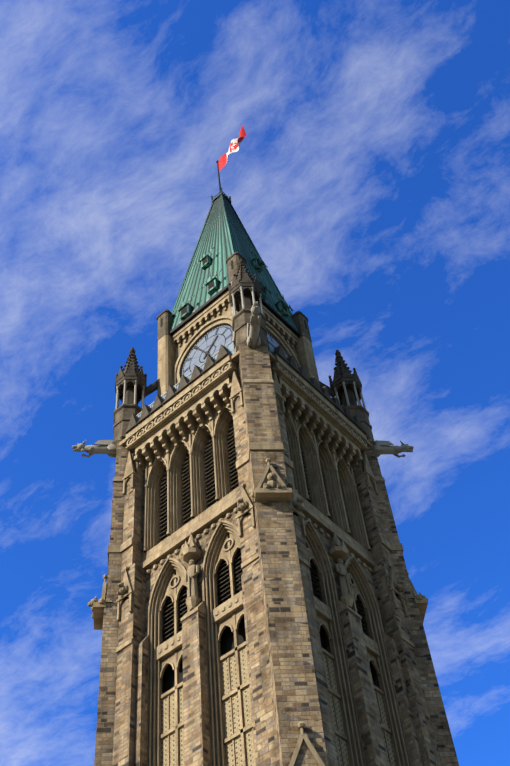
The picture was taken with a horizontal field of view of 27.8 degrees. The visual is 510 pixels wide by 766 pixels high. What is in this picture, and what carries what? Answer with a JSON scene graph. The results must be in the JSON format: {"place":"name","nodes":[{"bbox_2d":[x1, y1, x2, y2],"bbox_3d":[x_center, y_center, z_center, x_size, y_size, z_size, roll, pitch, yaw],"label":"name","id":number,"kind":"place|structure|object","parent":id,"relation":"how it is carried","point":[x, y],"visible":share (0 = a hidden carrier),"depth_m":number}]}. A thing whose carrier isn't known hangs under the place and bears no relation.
{"place":"outdoors","nodes":[
{"label":"outdoors","id":0,"kind":"place"},
{"bbox_2d":[136,340,286,417],"bbox_3d":[-0.613,3.624,62.717,11.120,2.000,11.120,-37,-59,21],"label":"tower deck rail","id":1,"kind":"object","parent":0,"point":[138,415],"visible":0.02,"depth_m":60.25},
{"bbox_2d":[139,342,273,417],"bbox_3d":[-0.616,3.594,62.758,11.040,1.700,11.040,-37,-59,21],"label":"deck glass","id":2,"kind":"object","parent":1,"relation":"in","point":[230,347],"visible":0.06,"depth_m":59.41},
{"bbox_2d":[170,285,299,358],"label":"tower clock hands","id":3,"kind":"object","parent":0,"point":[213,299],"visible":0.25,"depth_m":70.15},
{"bbox_2d":[72,286,413,457],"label":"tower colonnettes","id":4,"kind":"object","parent":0,"point":[108,447],"visible":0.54,"depth_m":61.35},
{"bbox_2d":[0,0,509,765],"label":"sky","id":5,"kind":"structure","parent":0,"point":[369,176]},
{"bbox_2d":[161,258,374,693],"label":"windows","id":6,"kind":"structure","parent":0,"point":[227,641],"depth_m":48.43},
{"bbox_2d":[94,343,458,765],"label":"tower rubble masonry","id":7,"kind":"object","parent":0,"point":[288,683],"visible":0.5,"depth_m":45.85},
{"label":"paving","id":8,"kind":"structure","parent":0,"visible":0},
{"bbox_2d":[93,281,427,765],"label":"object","id":9,"kind":"object","parent":8,"relation":"on","point":[198,524],"visible":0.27,"depth_m":51.03},
{"bbox_2d":[181,324,232,376],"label":"clock face","id":10,"kind":"object","parent":9,"relation":"attached to","point":[195,356],"visible":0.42,"depth_m":66.95},
{"bbox_2d":[171,188,297,330],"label":"roof","id":11,"kind":"structure","parent":9,"relation":"on","point":[224,236],"depth_m":76.40},
{"bbox_2d":[216,160,220,192],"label":"flagpole","id":12,"kind":"object","parent":11,"relation":"on","point":[218,176],"visible":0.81,"depth_m":92.48},
{"bbox_2d":[218,125,246,171],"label":"flag","id":13,"kind":"object","parent":12,"relation":"attached to","point":[222,161],"depth_m":92.87},
{"bbox_2d":[115,252,361,400],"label":"pinnacles","id":14,"kind":"object","parent":9,"relation":"attached to","point":[132,371],"visible":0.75,"depth_m":66.58},
{"bbox_2d":[116,286,366,434],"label":"dark tower trim","id":15,"kind":"structure","parent":9,"relation":"attached to","point":[326,392],"depth_m":60.76},
{"bbox_2d":[112,254,375,445],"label":"tower turret blocks","id":16,"kind":"structure","parent":9,"relation":"on","point":[241,319],"depth_m":63.32},
{"bbox_2d":[88,473,427,617],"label":"statues","id":17,"kind":"object","parent":9,"relation":"on","point":[192,572],"visible":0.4,"depth_m":48.64},
{"bbox_2d":[99,290,421,765],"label":"tower carved trim","id":18,"kind":"structure","parent":9,"relation":"attached to","point":[321,424],"depth_m":55.64},
{"bbox_2d":[159,420,367,638],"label":"louvered windows","id":19,"kind":"structure","parent":9,"relation":"in","point":[208,462],"depth_m":54.49},
{"bbox_2d":[267,331,288,356],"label":"clock face","id":20,"kind":"object","parent":9,"relation":"attached to","point":[273,340],"visible":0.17,"depth_m":68.36},
{"bbox_2d":[161,647,395,765],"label":"decorative wall panels","id":21,"kind":"object","parent":9,"relation":"in","point":[236,719],"visible":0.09,"depth_m":43.34}
]}

